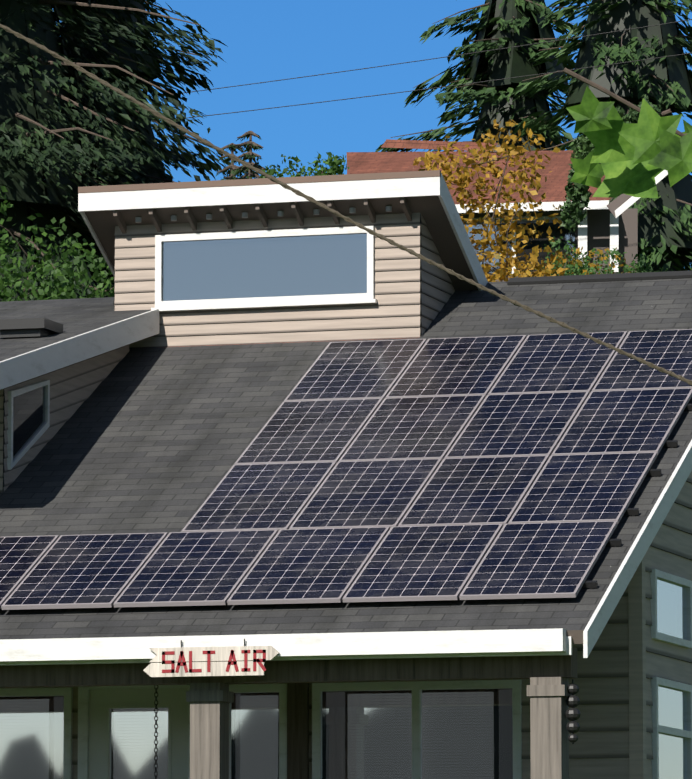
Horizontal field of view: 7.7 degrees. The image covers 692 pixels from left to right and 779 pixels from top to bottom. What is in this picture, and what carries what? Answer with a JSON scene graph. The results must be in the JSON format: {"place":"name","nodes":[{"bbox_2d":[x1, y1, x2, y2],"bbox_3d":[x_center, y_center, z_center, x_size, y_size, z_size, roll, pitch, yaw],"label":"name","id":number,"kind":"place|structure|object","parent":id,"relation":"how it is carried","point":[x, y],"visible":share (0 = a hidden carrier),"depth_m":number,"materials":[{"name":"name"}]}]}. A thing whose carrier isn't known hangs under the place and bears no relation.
{"place":"outdoors","nodes":[
{"label":"outdoors","id":0,"kind":"place"},
{"bbox_2d":[0,186,99,301],"bbox_3d":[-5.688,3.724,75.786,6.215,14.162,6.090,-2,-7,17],"label":"bush","id":1,"kind":"object","parent":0,"point":[7,293],"depth_m":77.03,"materials":[{"name":"green plant"}]},
{"bbox_2d":[0,0,112,300],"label":"fir foliage","id":2,"kind":"object","parent":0,"point":[18,196],"visible":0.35,"depth_m":81.81,"materials":[{"name":"green plant"}]},
{"bbox_2d":[0,243,114,299],"bbox_3d":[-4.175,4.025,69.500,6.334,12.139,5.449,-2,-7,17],"label":"bush","id":3,"kind":"object","parent":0,"point":[57,273],"depth_m":69.35,"materials":[{"name":"green plant"}]},
{"bbox_2d":[62,0,166,296],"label":"fir foliage","id":4,"kind":"object","parent":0,"point":[145,57],"visible":0.02,"depth_m":86.15,"materials":[{"name":"green plant"}]},
{"bbox_2d":[43,0,213,283],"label":"fir","id":5,"kind":"object","parent":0,"point":[203,83],"depth_m":86.28,"materials":[{"name":"green plant"}]},
{"bbox_2d":[0,0,266,299],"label":"fir","id":6,"kind":"object","parent":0,"point":[75,152],"depth_m":81.60,"materials":[{"name":"green plant"}]},
{"bbox_2d":[216,143,246,179],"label":"young fir","id":7,"kind":"object","parent":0,"point":[232,163],"depth_m":76.37,"materials":[{"name":"green plant"}]},
{"bbox_2d":[230,131,266,179],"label":"young fir","id":8,"kind":"object","parent":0,"point":[251,153],"depth_m":75.23,"materials":[{"name":"green plant"}]},
{"bbox_2d":[287,683,308,778],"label":"pilaster wall","id":9,"kind":"structure","parent":0,"point":[297,730],"depth_m":44.55,"materials":[{"name":"grey wood"}]},
{"bbox_2d":[259,152,348,177],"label":"tree","id":10,"kind":"object","parent":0,"point":[335,163],"depth_m":72.55,"materials":[{"name":"green plant"}]},
{"bbox_2d":[0,24,691,385],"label":"service drop cable","id":11,"kind":"object","parent":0,"point":[334,212],"visible":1,"depth_m":31.51,"materials":[{"name":"brown plastic"}]},
{"bbox_2d":[52,0,691,181],"label":"sky","id":12,"kind":"structure","parent":0,"point":[266,40],"materials":[{"name":"blue"}]},
{"bbox_2d":[375,0,588,210],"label":"cedar","id":13,"kind":"object","parent":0,"point":[467,97],"depth_m":136.27,"materials":[{"name":"green plant"}]},
{"bbox_2d":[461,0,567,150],"bbox_3d":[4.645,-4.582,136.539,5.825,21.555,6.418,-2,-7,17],"label":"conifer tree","id":14,"kind":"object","parent":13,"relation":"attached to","point":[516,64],"visible":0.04,"depth_m":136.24,"materials":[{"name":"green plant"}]},
{"bbox_2d":[347,139,667,281],"bbox_3d":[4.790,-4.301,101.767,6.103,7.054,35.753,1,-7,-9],"label":"neighbour house","id":15,"kind":"structure","parent":0,"point":[605,224],"depth_m":112.36,"materials":[{"name":"red"}]},
{"bbox_2d":[184,19,691,117],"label":"power lines","id":16,"kind":"object","parent":15,"relation":"attached to","point":[437,58],"visible":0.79,"depth_m":108.22,"materials":[{"name":"black plastic"}]},
{"bbox_2d":[413,119,630,281],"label":"yellow maple","id":17,"kind":"object","parent":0,"point":[461,180],"depth_m":88.36,"materials":[{"name":"yellow plant"}]},
{"bbox_2d":[515,260,613,277],"bbox_3d":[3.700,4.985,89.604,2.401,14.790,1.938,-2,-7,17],"label":"green shrub","id":18,"kind":"object","parent":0,"point":[585,269],"depth_m":90.19,"materials":[{"name":"green plant"}]},
{"bbox_2d":[511,0,691,272],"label":"cedar","id":19,"kind":"object","parent":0,"point":[669,97],"depth_m":126.66,"materials":[{"name":"green plant"}]},
{"bbox_2d":[565,0,691,271],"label":"cedar foliage","id":20,"kind":"object","parent":19,"relation":"attached to","point":[628,15],"visible":0.23,"depth_m":126.85,"materials":[{"name":"green plant"}]},
{"bbox_2d":[544,236,672,275],"bbox_3d":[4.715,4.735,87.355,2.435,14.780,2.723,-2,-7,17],"label":"green shrub","id":21,"kind":"object","parent":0,"point":[576,267],"depth_m":87.80,"materials":[{"name":"green plant"}]},
{"bbox_2d":[559,98,671,232],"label":"ivy","id":22,"kind":"object","parent":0,"point":[578,195],"depth_m":79.91,"materials":[{"name":"green plant"}]},
{"bbox_2d":[566,86,691,197],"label":"leaves","id":23,"kind":"object","parent":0,"point":[634,159],"visible":1,"depth_m":12.37,"materials":[{"name":"green plant"}]},
{"bbox_2d":[563,68,687,136],"bbox_3d":[1.042,-0.698,12.512,1.027,0.170,0.027,0,-7,-1],"label":"twig","id":24,"kind":"object","parent":23,"relation":"attached to","point":[601,88],"visible":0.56,"depth_m":12.50,"materials":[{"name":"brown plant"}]},
{"bbox_3d":[-1.938,6.724,51.312,13.140,2.640,17.709,-2,-7,17],"label":"foundation","id":25,"kind":"object","parent":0,"visible":0},
{"bbox_2d":[74,545,652,758],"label":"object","id":26,"kind":"object","parent":25,"relation":"on","point":[593,677],"depth_m":43.93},
{"bbox_2d":[89,688,187,778],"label":"front door","id":27,"kind":"structure","parent":26,"relation":"attached to","point":[102,702],"depth_m":45.07,"materials":[{"name":"green paint"}]},
{"bbox_2d":[29,586,628,778],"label":"wall siding","id":28,"kind":"object","parent":26,"relation":"attached to","point":[599,747],"visible":0.12,"depth_m":43.87,"materials":[{"name":"green wood"}]},
{"bbox_2d":[0,278,691,662],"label":"roof","id":29,"kind":"structure","parent":26,"relation":"on","point":[150,440],"depth_m":46.99,"materials":[{"name":"grey"}]},
{"bbox_2d":[0,388,4,490],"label":"trim","id":30,"kind":"structure","parent":29,"relation":"on","point":[3,437],"depth_m":46.78,"materials":[{"name":"white wood"}]},
{"bbox_2d":[0,344,129,491],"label":"dormer side wall","id":31,"kind":"structure","parent":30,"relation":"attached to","point":[74,386],"depth_m":48.27,"materials":[{"name":"beige wood"}]},
{"bbox_2d":[7,380,49,469],"bbox_3d":[-2.932,0.321,47.326,0.045,0.940,1.020,-2,-7,17],"label":"window frame","id":32,"kind":"object","parent":31,"relation":"attached to","point":[11,461],"visible":0.92,"depth_m":47.14,"materials":[{"name":"white wood"}]},
{"bbox_2d":[13,386,44,458],"bbox_3d":[-2.934,0.313,47.327,0.001,0.825,0.920,-2,-7,17],"label":"window pane","id":33,"kind":"structure","parent":32,"relation":"in","point":[28,414],"depth_m":47.30,"materials":[{"name":"grey glass"}]},
{"bbox_2d":[0,297,150,360],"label":"dormer roof","id":34,"kind":"structure","parent":29,"relation":"on","point":[75,317],"depth_m":50.15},
{"bbox_2d":[0,318,62,338],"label":"skylight","id":35,"kind":"object","parent":34,"relation":"on","point":[27,328],"visible":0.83,"depth_m":48.10,"materials":[{"name":"grey metal"}]},
{"bbox_2d":[0,309,158,389],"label":"fascia board","id":36,"kind":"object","parent":34,"relation":"attached to","point":[58,355],"depth_m":47.87,"materials":[{"name":"white wood"}]},
{"bbox_2d":[116,214,422,336],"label":"dormer wall","id":37,"kind":"structure","parent":29,"relation":"on","point":[420,269],"depth_m":49.63,"materials":[{"name":"beige wood"}]},
{"bbox_2d":[151,226,376,311],"bbox_3d":[-0.799,-1.173,49.956,2.290,0.755,0.095,-2,-7,17],"label":"dormer window frame","id":38,"kind":"object","parent":37,"relation":"attached to","point":[268,302],"visible":0.81,"depth_m":49.92,"materials":[{"name":"white wood"}]},
{"bbox_2d":[162,233,366,300],"bbox_3d":[-0.794,-1.189,49.972,2.100,0.590,0.001,-2,-7,17],"label":"dormer window glass","id":39,"kind":"object","parent":38,"relation":"in","point":[267,267],"visible":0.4,"depth_m":49.97,"materials":[{"name":"glass"}]},
{"bbox_2d":[113,213,454,347],"bbox_3d":[-0.595,-0.966,50.565,3.150,1.256,1.298,-2,-7,17],"label":"dormer siding","id":40,"kind":"object","parent":37,"relation":"attached to","point":[134,278],"visible":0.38,"depth_m":49.87,"materials":[{"name":"beige wood"}]},
{"bbox_2d":[78,170,477,290],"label":"dormer roof","id":41,"kind":"structure","parent":40,"relation":"on","point":[430,209],"depth_m":49.93,"materials":[{"name":"grey wood"}]},
{"bbox_2d":[113,197,411,233],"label":"rafter tails","id":42,"kind":"object","parent":41,"relation":"attached to","point":[190,217],"visible":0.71,"depth_m":49.89,"materials":[{"name":"grey wood"}]},
{"bbox_2d":[78,173,487,290],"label":"dormer fascia","id":43,"kind":"structure","parent":41,"relation":"attached to","point":[271,193],"depth_m":49.78,"materials":[{"name":"white wood"}]},
{"bbox_2d":[135,206,391,222],"bbox_3d":[-0.811,-1.704,49.923,2.614,0.049,0.059,-2,-7,17],"label":"soffit vent","id":44,"kind":"object","parent":43,"relation":"attached to","point":[280,214],"visible":0.92,"depth_m":49.89,"materials":[{"name":"grey metal"}]},
{"bbox_2d":[0,628,571,665],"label":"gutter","id":45,"kind":"object","parent":29,"relation":"attached to","point":[412,644],"visible":0.89,"depth_m":42.16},
{"bbox_2d":[143,646,278,676],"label":"sign boards","id":46,"kind":"object","parent":45,"relation":"hanging from","point":[216,668],"visible":0.88,"depth_m":42.37,"materials":[{"name":"beige wood"}]},
{"bbox_2d":[162,650,265,672],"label":"sign letters","id":47,"kind":"object","parent":46,"relation":"attached to","point":[208,653],"visible":1,"depth_m":42.37,"materials":[{"name":"red paint"}]},
{"bbox_2d":[178,338,401,346],"bbox_3d":[-0.566,-0.427,49.811,2.670,0.055,0.035,-2,-7,17],"label":"dormer flashing","id":48,"kind":"object","parent":29,"relation":"on","point":[290,342],"visible":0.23,"depth_m":49.79,"materials":[{"name":"metal"}]},
{"bbox_2d":[0,329,691,609],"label":"solar panel frames","id":49,"kind":"structure","parent":29,"relation":"on","point":[389,528],"depth_m":44.57,"materials":[{"name":"silver metal"}]},
{"bbox_2d":[0,330,691,604],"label":"solar panels","id":50,"kind":"object","parent":49,"relation":"in","point":[442,560],"visible":1,"depth_m":45.12,"materials":[{"name":"blue glass"}]},
{"bbox_2d":[507,271,691,284],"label":"ridge cap","id":51,"kind":"object","parent":29,"relation":"on","point":[599,277],"visible":1,"depth_m":50.40,"materials":[{"name":"grey"}]},
{"bbox_2d":[582,404,691,588],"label":"solar rails","id":52,"kind":"object","parent":29,"relation":"on","point":[632,512],"visible":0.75,"depth_m":44.00,"materials":[{"name":"black metal"}]},
{"bbox_2d":[583,440,691,657],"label":"rake board","id":53,"kind":"object","parent":29,"relation":"attached to","point":[613,594],"visible":1,"depth_m":43.33,"materials":[{"name":"white wood"}]},
{"bbox_2d":[0,569,691,778],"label":"window frames","id":54,"kind":"structure","parent":26,"relation":"attached to","point":[416,687],"depth_m":44.56,"materials":[{"name":"wood"}]},
{"bbox_2d":[0,578,686,778],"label":"window glass","id":55,"kind":"object","parent":54,"relation":"in","point":[466,733],"visible":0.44,"depth_m":44.55,"materials":[{"name":"glass"}]},
{"bbox_2d":[186,677,571,778],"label":"porch posts","id":56,"kind":"object","parent":25,"relation":"on","point":[209,734],"visible":0.88,"depth_m":41.97,"materials":[{"name":"brown wood"}]},
{"bbox_2d":[0,647,576,687],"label":"porch header beam","id":57,"kind":"structure","parent":56,"relation":"on","point":[334,670],"depth_m":42.40,"materials":[{"name":"wood"}]},
{"bbox_2d":[154,685,157,778],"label":"hanging chain","id":58,"kind":"object","parent":57,"relation":"hanging from","point":[156,692],"visible":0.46,"depth_m":44.03,"materials":[{"name":"grey metal"}]},
{"bbox_2d":[565,679,580,743],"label":"net floats","id":59,"kind":"object","parent":56,"relation":"attached to","point":[572,714],"visible":0.98,"depth_m":41.81,"materials":[{"name":"black plastic"}]},
{"bbox_2d":[628,555,646,778],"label":"corner boards","id":60,"kind":"object","parent":25,"relation":"on","point":[637,674],"visible":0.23,"depth_m":43.79,"materials":[{"name":"wood"}]},
{"bbox_2d":[645,471,691,778],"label":"side wall","id":61,"kind":"structure","parent":25,"relation":"on","point":[671,539],"depth_m":44.89,"materials":[{"name":"wood"}]}
]}

